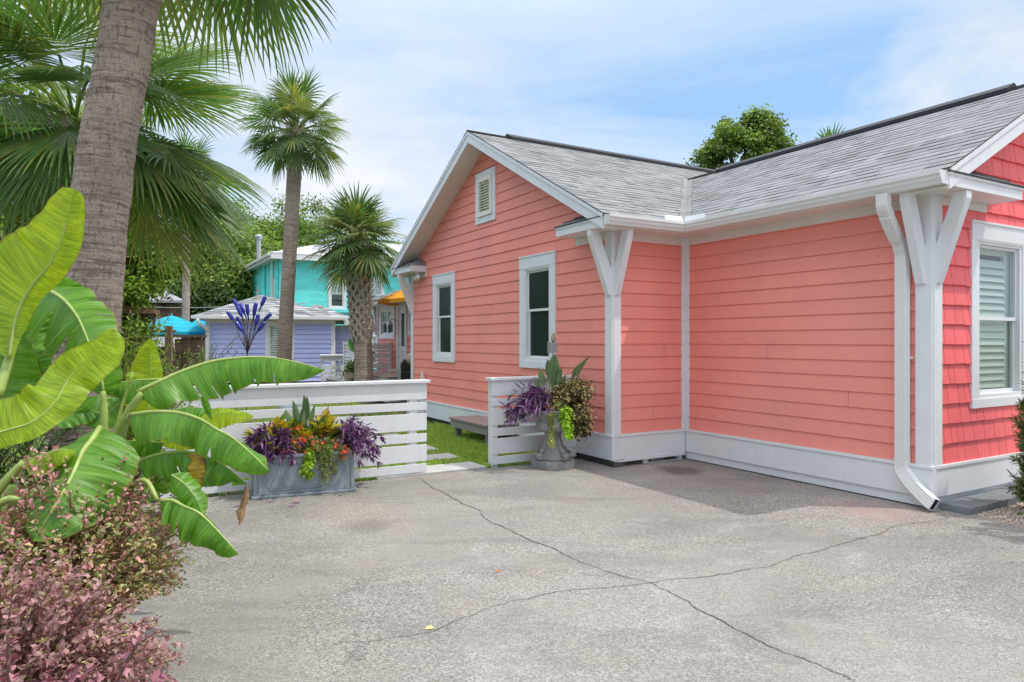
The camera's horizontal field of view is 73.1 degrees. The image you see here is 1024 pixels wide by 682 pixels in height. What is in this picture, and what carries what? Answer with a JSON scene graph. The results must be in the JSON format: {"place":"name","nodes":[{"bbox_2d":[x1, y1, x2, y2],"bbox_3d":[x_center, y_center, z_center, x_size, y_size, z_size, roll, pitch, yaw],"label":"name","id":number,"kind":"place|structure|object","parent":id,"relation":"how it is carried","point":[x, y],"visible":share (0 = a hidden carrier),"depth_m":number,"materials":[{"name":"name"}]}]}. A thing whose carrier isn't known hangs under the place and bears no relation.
{"place":"outdoors","nodes":[
{"label":"outdoors","id":0,"kind":"place"},
{"bbox_2d":[0,402,530,503],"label":"lawn","id":1,"kind":"structure","parent":0,"point":[212,495],"depth_m":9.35,"materials":[{"name":"plant"}]},
{"bbox_2d":[0,62,128,283],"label":"tree","id":2,"kind":"object","parent":1,"relation":"on","point":[3,218],"visible":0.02,"depth_m":10.24,"materials":[{"name":"green plant"}]},
{"bbox_2d":[1,159,156,376],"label":"tree","id":3,"kind":"object","parent":1,"relation":"on","point":[155,308],"visible":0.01,"depth_m":15.05,"materials":[{"name":"green plant"}]},
{"bbox_2d":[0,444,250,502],"bbox_3d":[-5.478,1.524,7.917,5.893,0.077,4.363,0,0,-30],"label":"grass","id":4,"kind":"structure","parent":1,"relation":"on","point":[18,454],"depth_m":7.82,"materials":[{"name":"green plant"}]},
{"bbox_2d":[0,0,275,449],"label":"palm tree","id":5,"kind":"object","parent":1,"relation":"on","point":[171,185],"visible":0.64,"depth_m":6.28,"materials":[{"name":"green plant"}]},
{"bbox_2d":[122,306,159,358],"bbox_3d":[-7.081,0.450,13.051,0.704,2.200,0.600,0,0,-17],"label":"gate shelter","id":6,"kind":"object","parent":1,"relation":"on","point":[144,312],"visible":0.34,"depth_m":12.89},
{"bbox_2d":[121,215,183,380],"bbox_3d":[-7.194,-0.664,13.025,1.846,4.646,1.546,0,0,0],"label":"tree","id":7,"kind":"object","parent":1,"relation":"on","point":[136,289],"visible":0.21,"depth_m":12.86,"materials":[{"name":"green plant"}]},
{"bbox_2d":[154,326,176,376],"bbox_3d":[-8.705,0.590,16.970,0.847,1.920,0.200,0,0,0],"label":"wood fence","id":8,"kind":"object","parent":1,"relation":"on","point":[169,330],"visible":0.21,"depth_m":16.87,"materials":[{"name":"brown wood"}]},
{"bbox_2d":[173,335,206,385],"bbox_3d":[-8.112,0.690,17.410,0.817,1.680,0.120,0,0,0],"label":"wood fence","id":9,"kind":"object","parent":1,"relation":"on","point":[186,344],"visible":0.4,"depth_m":17.40,"materials":[{"name":"brown wood"}]},
{"bbox_2d":[174,336,239,385],"bbox_3d":[-5.104,0.637,11.523,1.122,1.444,0.676,0,0,-17],"label":"olive shrub","id":10,"kind":"object","parent":1,"relation":"on","point":[202,355],"visible":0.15,"depth_m":11.50,"materials":[{"name":"green plant"}]},
{"bbox_2d":[226,296,271,409],"bbox_3d":[-5.131,0.328,13.509,0.771,2.444,0.484,0,0,0],"label":"bottle tree","id":11,"kind":"object","parent":1,"relation":"on","point":[240,309],"visible":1,"depth_m":13.43,"materials":[{"name":"blue glass"}]},
{"bbox_2d":[232,63,351,383],"bbox_3d":[-5.638,-2.807,18.028,3.085,8.936,3.244,0,0,0],"label":"palm tree","id":12,"kind":"object","parent":1,"relation":"on","point":[290,145],"visible":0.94,"depth_m":17.83,"materials":[{"name":"green plant"}]},
{"bbox_2d":[160,379,429,498],"bbox_3d":[-2.211,1.010,7.386,2.831,1.120,0.160,0,0,-30],"label":"slat fence","id":13,"kind":"object","parent":1,"relation":"on","point":[411,422],"visible":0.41,"depth_m":7.66,"materials":[{"name":"white paint"}]},
{"bbox_2d":[276,405,313,408],"bbox_3d":[-4.581,1.440,14.661,0.861,0.324,0.564,0,0,0],"label":"slab","id":14,"kind":"object","parent":1,"relation":"on","point":[284,407],"visible":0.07,"depth_m":14.46,"materials":[{"name":"grey concrete"}]},
{"bbox_2d":[320,433,400,440],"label":"stepping slab","id":15,"kind":"structure","parent":1,"relation":"on","point":[386,434],"depth_m":11.32,"materials":[{"name":"grey concrete"}]},
{"bbox_2d":[364,453,455,467],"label":"stepping slab","id":16,"kind":"structure","parent":1,"relation":"on","point":[439,456],"depth_m":9.17,"materials":[{"name":"grey concrete"}]},
{"bbox_2d":[375,461,486,479],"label":"stepping slab","id":17,"kind":"structure","parent":1,"relation":"on","point":[449,467],"depth_m":8.30,"materials":[{"name":"grey concrete"}]},
{"bbox_2d":[427,445,438,450],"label":"stepping slab","id":18,"kind":"structure","parent":1,"relation":"on","point":[429,447],"depth_m":9.85,"materials":[{"name":"grey concrete"}]},
{"bbox_2d":[449,415,518,443],"bbox_3d":[-0.455,1.405,10.791,0.573,0.350,1.300,0,0,-30],"label":"bench","id":19,"kind":"object","parent":1,"relation":"on","point":[477,424],"visible":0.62,"depth_m":10.69,"materials":[{"name":"grey wood"}]},
{"bbox_2d":[485,375,577,467],"bbox_3d":[0.269,1.010,8.824,1.296,1.120,0.160,0,0,-30],"label":"slat fence","id":20,"kind":"object","parent":1,"relation":"on","point":[499,386],"visible":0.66,"depth_m":8.61,"materials":[{"name":"white paint"}]},
{"bbox_2d":[237,234,410,368],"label":"house","id":21,"kind":"structure","parent":0,"point":[267,268],"depth_m":33.10,"materials":[{"name":"turquoise painted wood siding"},{"name":"white metal"},{"name":"white paint"}]},
{"bbox_2d":[328,277,345,308],"bbox_3d":[-8.539,-2.306,33.535,0.868,1.552,0.496,0,0,-30],"label":"window","id":22,"kind":"structure","parent":21,"relation":"in","point":[335,301],"depth_m":33.50,"materials":[{"name":"white paint"}]},
{"bbox_2d":[372,334,375,362],"bbox_3d":[-6.998,0.444,34.429,0.636,1.612,0.496,0,0,-30],"label":"window","id":23,"kind":"structure","parent":21,"relation":"in","point":[374,336],"depth_m":34.33,"materials":[{"name":"white paint"}]},
{"bbox_2d":[370,278,383,311],"bbox_3d":[-6.911,-2.296,34.479,0.967,1.692,0.496,0,0,-30],"label":"window","id":24,"kind":"structure","parent":21,"relation":"in","point":[377,292],"depth_m":34.42,"materials":[{"name":"white paint"}]},
{"bbox_2d":[375,373,397,374],"bbox_3d":[-3.326,0.902,18.896,0.600,0.012,0.800,0,0,-30],"label":"door mat","id":25,"kind":"object","parent":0,"point":[387,373],"depth_m":19.06,"materials":[{"name":"beige fabric"}]},
{"bbox_2d":[318,423,576,481],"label":"grass","id":26,"kind":"structure","parent":0,"point":[442,438],"depth_m":9.92,"materials":[{"name":"green plant"}]},
{"bbox_2d":[0,0,1023,243],"label":"sky","id":27,"kind":"structure","parent":0,"point":[652,79],"materials":[{"name":"blue"}]},
{"bbox_2d":[120,456,1023,681],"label":"driveway","id":28,"kind":"structure","parent":0,"point":[684,569],"depth_m":4.38,"materials":[{"name":"concrete"}]},
{"bbox_2d":[0,630,173,681],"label":"shrub","id":29,"kind":"object","parent":28,"relation":"on","point":[157,676],"visible":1,"depth_m":1.55,"materials":[{"name":"pink plant"}]},
{"bbox_2d":[0,548,187,681],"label":"shrub","id":30,"kind":"object","parent":28,"relation":"on","point":[62,640],"visible":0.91,"depth_m":2.35,"materials":[{"name":"pink plant"}]},
{"bbox_2d":[0,441,195,627],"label":"shrub","id":31,"kind":"object","parent":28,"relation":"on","point":[102,546],"visible":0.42,"depth_m":2.90,"materials":[{"name":"pink plant"}]},
{"bbox_2d":[32,509,170,558],"bbox_3d":[-5.425,1.544,3.375,7.150,0.001,5.950,0,0,0],"label":"plant bed","id":32,"kind":"object","parent":28,"relation":"on","point":[158,530],"depth_m":5.66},
{"bbox_2d":[0,505,53,580],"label":"shrub","id":33,"kind":"object","parent":32,"relation":"on","point":[3,546],"visible":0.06,"depth_m":2.89,"materials":[{"name":"green plant"}]},
{"bbox_2d":[0,424,160,536],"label":"dark shrub","id":34,"kind":"object","parent":32,"relation":"on","point":[34,442],"visible":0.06,"depth_m":4.14,"materials":[{"name":"green plant"}]},
{"bbox_2d":[41,305,216,502],"bbox_3d":[-3.024,0.483,5.276,1.443,1.737,1.142,0,0,0],"label":"yellow green shrub","id":35,"kind":"object","parent":32,"relation":"on","point":[129,435],"visible":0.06,"depth_m":5.32,"materials":[{"name":"green plant"}]},
{"bbox_2d":[0,187,324,637],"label":"banana plant","id":36,"kind":"object","parent":32,"relation":"on","point":[39,252],"visible":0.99,"depth_m":3.15,"materials":[{"name":"green plant"}]},
{"bbox_2d":[52,607,188,681],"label":"shrub","id":37,"kind":"object","parent":28,"relation":"on","point":[161,652],"visible":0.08,"depth_m":2.78,"materials":[{"name":"pink plant"}]},
{"bbox_2d":[249,445,356,499],"bbox_3d":[-2.159,1.340,7.142,1.024,0.420,0.464,0,0,-23],"label":"planter box","id":38,"kind":"object","parent":28,"relation":"on","point":[283,479],"visible":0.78,"depth_m":6.92,"materials":[{"name":"grey metal"}]},
{"bbox_2d":[241,428,265,448],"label":"croton plant","id":39,"kind":"object","parent":38,"relation":"on","point":[249,432],"visible":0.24,"depth_m":6.87,"materials":[{"name":"yellow plant"}]},
{"bbox_2d":[249,431,275,461],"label":"purple trailing plant","id":40,"kind":"object","parent":38,"relation":"on","point":[267,447],"visible":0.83,"depth_m":6.75,"materials":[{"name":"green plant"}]},
{"bbox_2d":[251,423,288,449],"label":"croton plant","id":41,"kind":"object","parent":38,"relation":"on","point":[268,429],"visible":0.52,"depth_m":6.79,"materials":[{"name":"plant"}]},
{"bbox_2d":[241,421,305,467],"bbox_3d":[-2.385,1.029,6.897,0.658,0.481,0.529,0,0,-14],"label":"purple trailing plant","id":42,"kind":"object","parent":38,"relation":"on","point":[283,445],"visible":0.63,"depth_m":6.81,"materials":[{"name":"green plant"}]},
{"bbox_2d":[271,413,300,442],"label":"croton plant","id":43,"kind":"object","parent":38,"relation":"on","point":[280,422],"visible":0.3,"depth_m":6.98,"materials":[{"name":"yellow plant"}]},
{"bbox_2d":[274,435,302,453],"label":"flowering plant","id":44,"kind":"object","parent":38,"relation":"on","point":[297,447],"visible":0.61,"depth_m":6.91,"materials":[{"name":"orange plant"}]},
{"bbox_2d":[289,425,301,438],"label":"flowering plant","id":45,"kind":"object","parent":38,"relation":"in","point":[290,437],"visible":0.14,"depth_m":7.09,"materials":[{"name":"orange plant"}]},
{"bbox_2d":[286,418,312,434],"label":"croton plant","id":46,"kind":"object","parent":38,"relation":"on","point":[295,423],"visible":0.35,"depth_m":7.13,"materials":[{"name":"plant"}]},
{"bbox_2d":[293,424,315,442],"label":"croton plant","id":47,"kind":"object","parent":38,"relation":"on","point":[305,434],"visible":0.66,"depth_m":7.01,"materials":[{"name":"yellow plant"}]},
{"bbox_2d":[285,395,325,437],"bbox_3d":[-2.152,0.855,7.199,0.473,0.592,0.091,0,0,11],"label":"paddle leaf plant","id":48,"kind":"object","parent":38,"relation":"on","point":[304,415],"visible":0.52,"depth_m":7.20,"materials":[{"name":"green plant"}]},
{"bbox_2d":[298,447,317,480],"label":"lime vine","id":49,"kind":"object","parent":38,"relation":"on","point":[307,466],"visible":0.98,"depth_m":6.91,"materials":[{"name":"green plant"}]},
{"bbox_2d":[295,430,326,457],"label":"flowering plant","id":50,"kind":"object","parent":38,"relation":"on","point":[311,439],"visible":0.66,"depth_m":6.97,"materials":[{"name":"orange plant"}]},
{"bbox_2d":[304,436,334,462],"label":"fern plant","id":51,"kind":"object","parent":38,"relation":"on","point":[328,440],"visible":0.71,"depth_m":6.99,"materials":[{"name":"green plant"}]},
{"bbox_2d":[316,444,331,485],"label":"trailing succulent","id":52,"kind":"object","parent":38,"relation":"on","point":[322,468],"visible":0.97,"depth_m":6.96,"materials":[{"name":"green plant"}]},
{"bbox_2d":[305,406,344,439],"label":"croton plant","id":53,"kind":"object","parent":38,"relation":"on","point":[327,425],"visible":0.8,"depth_m":7.19,"materials":[{"name":"yellow plant"}]},
{"bbox_2d":[318,435,349,477],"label":"flowering plant","id":54,"kind":"object","parent":38,"relation":"on","point":[338,447],"visible":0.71,"depth_m":7.05,"materials":[{"name":"orange plant"}]},
{"bbox_2d":[332,420,342,442],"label":"croton plant","id":55,"kind":"object","parent":38,"relation":"on","point":[335,435],"visible":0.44,"depth_m":7.31,"materials":[{"name":"plant"}]},
{"bbox_2d":[335,415,386,468],"bbox_3d":[-1.648,1.067,7.282,0.662,0.594,0.839,0,0,0],"label":"purple trailing plant","id":56,"kind":"object","parent":38,"relation":"on","point":[353,438],"visible":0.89,"depth_m":7.23,"materials":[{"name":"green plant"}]},
{"bbox_2d":[531,410,574,470],"bbox_3d":[0.505,1.196,8.520,0.545,0.707,0.545,0,0,-38],"label":"urn","id":57,"kind":"object","parent":28,"relation":"on","point":[551,459],"visible":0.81,"depth_m":8.37,"materials":[{"name":"stone"}]},
{"bbox_2d":[499,380,553,426],"bbox_3d":[0.164,0.743,8.465,0.689,0.557,0.960,0,0,0],"label":"purple trailing plant","id":58,"kind":"object","parent":57,"relation":"on","point":[535,394],"visible":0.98,"depth_m":8.31,"materials":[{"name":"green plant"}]},
{"bbox_2d":[546,409,555,448],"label":"trailing succulent","id":59,"kind":"object","parent":57,"relation":"on","point":[551,419],"visible":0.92,"depth_m":8.29,"materials":[{"name":"green plant"}]},
{"bbox_2d":[544,399,564,413],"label":"peach flower plant","id":60,"kind":"object","parent":57,"relation":"on","point":[558,405],"visible":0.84,"depth_m":8.32,"materials":[{"name":"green plant"}]},
{"bbox_2d":[538,392,570,415],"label":"red flower plant","id":61,"kind":"object","parent":57,"relation":"on","point":[551,401],"visible":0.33,"depth_m":8.41,"materials":[{"name":"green plant"}]},
{"bbox_2d":[534,354,588,396],"bbox_3d":[0.617,0.524,8.601,0.685,0.735,0.120,0,0,-3],"label":"paddle leaf plant","id":62,"kind":"object","parent":57,"relation":"on","point":[553,370],"visible":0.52,"depth_m":8.58,"materials":[{"name":"green plant"}]},
{"bbox_2d":[558,404,574,440],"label":"lime vine","id":63,"kind":"object","parent":57,"relation":"on","point":[565,415],"visible":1,"depth_m":8.29,"materials":[{"name":"green plant"}]},
{"bbox_2d":[546,373,598,441],"bbox_3d":[0.718,0.801,8.487,0.656,0.861,0.706,0,0,0],"label":"coleus plant","id":64,"kind":"object","parent":57,"relation":"on","point":[575,398],"visible":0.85,"depth_m":8.38,"materials":[{"name":"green plant"}]},
{"bbox_2d":[228,381,1014,524],"bbox_3d":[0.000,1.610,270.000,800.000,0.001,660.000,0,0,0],"label":"ground","id":65,"kind":"structure","parent":0,"point":[382,402],"depth_m":18.09,"materials":[{"name":"grey concrete"}]},
{"bbox_2d":[138,290,194,347],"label":"brick house","id":66,"kind":"structure","parent":65,"relation":"on","point":[176,312],"depth_m":34.02,"materials":[{"name":"white paint"}]},
{"bbox_2d":[0,0,336,549],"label":"palm tree","id":67,"kind":"object","parent":65,"relation":"on","point":[105,156],"visible":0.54,"depth_m":4.52,"materials":[{"name":"brown plant"}]},
{"bbox_2d":[148,313,204,334],"bbox_3d":[-12.311,0.270,25.000,2.708,2.560,2.356,0,0,-20],"label":"patio umbrella","id":68,"kind":"object","parent":65,"relation":"on","point":[181,326],"visible":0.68,"depth_m":24.49,"materials":[{"name":"teal fabric"}]},
{"bbox_2d":[158,127,228,338],"bbox_3d":[-12.304,-3.183,25.957,3.436,9.678,3.499,0,0,0],"label":"palm tree","id":69,"kind":"object","parent":65,"relation":"on","point":[186,294],"visible":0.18,"depth_m":25.88,"materials":[{"name":"green plant"}]},
{"bbox_2d":[192,320,204,338],"bbox_3d":[-12.324,0.260,27.500,1.511,2.580,1.319,0,0,-6],"label":"patio umbrella","id":70,"kind":"object","parent":65,"relation":"on","point":[202,322],"visible":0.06,"depth_m":27.16,"materials":[{"name":"teal fabric"}]},
{"bbox_2d":[148,273,251,338],"bbox_3d":[-16.887,-0.139,36.014,9.683,6.687,6.020,0,0,0],"label":"tree","id":71,"kind":"object","parent":65,"relation":"on","point":[207,299],"visible":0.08,"depth_m":35.26,"materials":[{"name":"green plant"}]},
{"bbox_2d":[125,215,304,310],"bbox_3d":[-16.524,-1.871,39.648,13.124,11.878,8.864,0,0,10],"label":"tree","id":72,"kind":"object","parent":65,"relation":"on","point":[239,281],"visible":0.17,"depth_m":37.87,"materials":[{"name":"green plant"}]},
{"bbox_2d":[214,192,320,244],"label":"tree","id":73,"kind":"object","parent":65,"relation":"on","point":[252,217],"depth_m":51.91,"materials":[{"name":"green plant"}]},
{"bbox_2d":[191,295,353,381],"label":"garden shed","id":74,"kind":"structure","parent":65,"relation":"on","point":[317,331],"depth_m":24.80,"materials":[{"name":"purple"}]},
{"bbox_2d":[158,303,299,307],"bbox_3d":[-12.056,-1.444,27.999,7.519,0.220,0.022,0,0,0],"label":"overhead cable","id":75,"kind":"object","parent":74,"relation":"attached to","point":[193,307],"visible":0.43,"depth_m":27.99,"materials":[{"name":"metal"}]},
{"bbox_2d":[265,321,293,359],"bbox_3d":[-8.346,-0.026,24.887,0.993,1.392,0.496,0,0,-17],"label":"window","id":76,"kind":"structure","parent":74,"relation":"in","point":[271,327],"depth_m":24.64,"materials":[{"name":"white paint"}]},
{"bbox_2d":[216,188,332,261],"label":"tree","id":77,"kind":"object","parent":65,"relation":"on","point":[265,229],"visible":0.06,"depth_m":47.89,"materials":[{"name":"green plant"}]},
{"bbox_2d":[272,192,370,248],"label":"tree","id":78,"kind":"object","parent":65,"relation":"on","point":[319,227],"visible":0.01,"depth_m":54.94,"materials":[{"name":"green plant"}]},
{"bbox_2d":[320,354,349,381],"bbox_3d":[-5.741,0.995,22.471,0.980,1.110,0.460,0,0,-17],"label":"bar table","id":79,"kind":"object","parent":65,"relation":"on","point":[332,357],"visible":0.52,"depth_m":22.26,"materials":[{"name":"white paint"}]},
{"bbox_2d":[294,183,407,403],"bbox_3d":[-4.095,-1.240,17.977,2.997,5.790,2.963,0,0,0],"label":"palm tree","id":80,"kind":"object","parent":65,"relation":"on","point":[356,254],"visible":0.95,"depth_m":17.75,"materials":[{"name":"green plant"}]},
{"bbox_2d":[325,370,406,402],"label":"deck","id":81,"kind":"structure","parent":65,"relation":"on","point":[377,377],"depth_m":18.23,"materials":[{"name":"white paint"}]},
{"bbox_2d":[344,372,353,380],"bbox_3d":[-4.345,1.200,19.000,0.540,0.700,0.540,0,0,0],"label":"pot","id":82,"kind":"object","parent":81,"relation":"on","point":[347,375],"visible":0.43,"depth_m":18.77,"materials":[{"name":"beige ceramic"}]},
{"bbox_2d":[338,359,353,380],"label":"potted plant","id":83,"kind":"object","parent":82,"relation":"in","point":[349,367],"visible":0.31,"depth_m":18.81,"materials":[{"name":"green plant"}]},
{"bbox_2d":[348,338,353,351],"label":"paddle leaf plant","id":84,"kind":"object","parent":81,"relation":"on","point":[351,345],"visible":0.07,"depth_m":19.30,"materials":[{"name":"green plant"}]},
{"bbox_2d":[343,342,392,372],"bbox_3d":[-4.313,0.470,20.549,0.830,0.880,2.090,0,0,-30],"label":"slat railing","id":85,"kind":"object","parent":81,"relation":"on","point":[388,355],"visible":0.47,"depth_m":19.80,"materials":[{"name":"white paint"}]},
{"bbox_2d":[370,234,407,243],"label":"tree","id":86,"kind":"object","parent":65,"relation":"on","point":[394,240],"visible":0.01,"depth_m":52.76,"materials":[{"name":"green plant"}]},
{"bbox_2d":[377,290,404,305],"bbox_3d":[-2.549,-0.015,18.600,1.955,3.130,1.955,0,0,11],"label":"awning","id":87,"kind":"object","parent":65,"relation":"on","point":[390,299],"visible":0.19,"depth_m":17.95,"materials":[{"name":"orange fabric"}]},
{"bbox_2d":[389,353,410,379],"bbox_3d":[-2.671,0.870,17.155,0.770,1.160,0.660,0,0,-10],"label":"grill","id":88,"kind":"object","parent":65,"relation":"on","point":[404,373],"visible":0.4,"depth_m":16.92,"materials":[{"name":"black metal"}]},
{"bbox_2d":[371,289,445,398],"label":"cottage","id":89,"kind":"structure","parent":65,"relation":"on","point":[392,323],"depth_m":19.69,"materials":[{"name":"white paint"}]},
{"bbox_2d":[379,305,394,338],"bbox_3d":[-3.480,-0.576,20.363,0.496,1.012,1.314,0,0,-30],"label":"window","id":90,"kind":"structure","parent":89,"relation":"in","point":[383,310],"depth_m":20.57,"materials":[{"name":"white paint"}]},
{"bbox_2d":[408,309,410,334],"bbox_3d":[-2.691,-0.606,18.626,0.121,0.912,0.448,0,0,-30],"label":"window","id":91,"kind":"structure","parent":89,"relation":"in","point":[409,315],"depth_m":18.70,"materials":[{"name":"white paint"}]},
{"bbox_2d":[390,83,1023,510],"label":"house","id":92,"kind":"structure","parent":65,"relation":"on","point":[844,311],"depth_m":8.15,"materials":[{"name":"pink"}]},
{"bbox_2d":[432,271,466,362],"bbox_3d":[-1.073,-0.432,12.874,0.496,1.634,0.967,0,0,-30],"label":"window","id":93,"kind":"structure","parent":92,"relation":"in","point":[444,291],"depth_m":12.83,"materials":[{"name":"paint"}]},
{"bbox_2d":[518,250,577,368],"bbox_3d":[0.551,-0.428,10.073,0.496,1.647,0.970,0,0,-30],"label":"window","id":94,"kind":"structure","parent":92,"relation":"in","point":[537,272],"depth_m":10.03,"materials":[{"name":"paint"}]},
{"bbox_2d":[547,333,556,355],"bbox_3d":[0.527,0.720,9.018,0.117,1.660,0.068,0,0,-25],"label":"garden stake","id":95,"kind":"object","parent":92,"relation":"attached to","point":[552,347],"visible":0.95,"depth_m":9.00,"materials":[{"name":"metal"}]},
{"bbox_2d":[969,219,1023,408],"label":"window","id":96,"kind":"structure","parent":92,"relation":"in","point":[997,250],"depth_m":7.09,"materials":[{"name":"white paint"}]},
{"bbox_2d":[683,98,800,169],"bbox_3d":[10.153,-4.253,30.192,4.769,11.809,4.853,0,0,-43],"label":"tree","id":97,"kind":"object","parent":65,"relation":"on","point":[762,132],"visible":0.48,"depth_m":29.04,"materials":[{"name":"green plant"}]},
{"bbox_2d":[806,121,845,141],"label":"palm tree","id":98,"kind":"object","parent":65,"relation":"on","point":[828,133],"visible":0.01,"depth_m":33.50,"materials":[{"name":"green plant"}]},
{"bbox_2d":[946,502,1023,525],"bbox_3d":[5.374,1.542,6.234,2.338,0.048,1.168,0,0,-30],"label":"gravel","id":99,"kind":"structure","parent":0,"point":[1019,507],"depth_m":6.17,"materials":[{"name":"beige gravel"}]},
{"bbox_2d":[939,497,993,514],"bbox_3d":[4.189,1.534,6.369,0.414,0.092,0.270,0,0,-30],"label":"paver","id":100,"kind":"object","parent":99,"relation":"on","point":[964,505],"visible":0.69,"depth_m":6.29,"materials":[{"name":"grey concrete"}]},
{"bbox_2d":[965,492,1016,508],"bbox_3d":[4.553,1.532,6.579,0.414,0.096,0.270,0,0,-30],"label":"paver","id":101,"kind":"object","parent":99,"relation":"on","point":[999,500],"visible":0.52,"depth_m":6.51,"materials":[{"name":"grey concrete"}]},
{"bbox_2d":[987,489,1020,502],"bbox_3d":[4.863,1.534,6.782,0.314,0.092,0.270,0,0,-30],"label":"paver","id":102,"kind":"object","parent":99,"relation":"on","point":[1001,491],"visible":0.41,"depth_m":6.79,"materials":[{"name":"grey concrete"}]},
{"bbox_2d":[1003,341,1023,502],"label":"podocarpus shrub","id":103,"kind":"object","parent":99,"relation":"on","point":[1019,488],"visible":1,"depth_m":6.22,"materials":[{"name":"green plant"}]}
]}

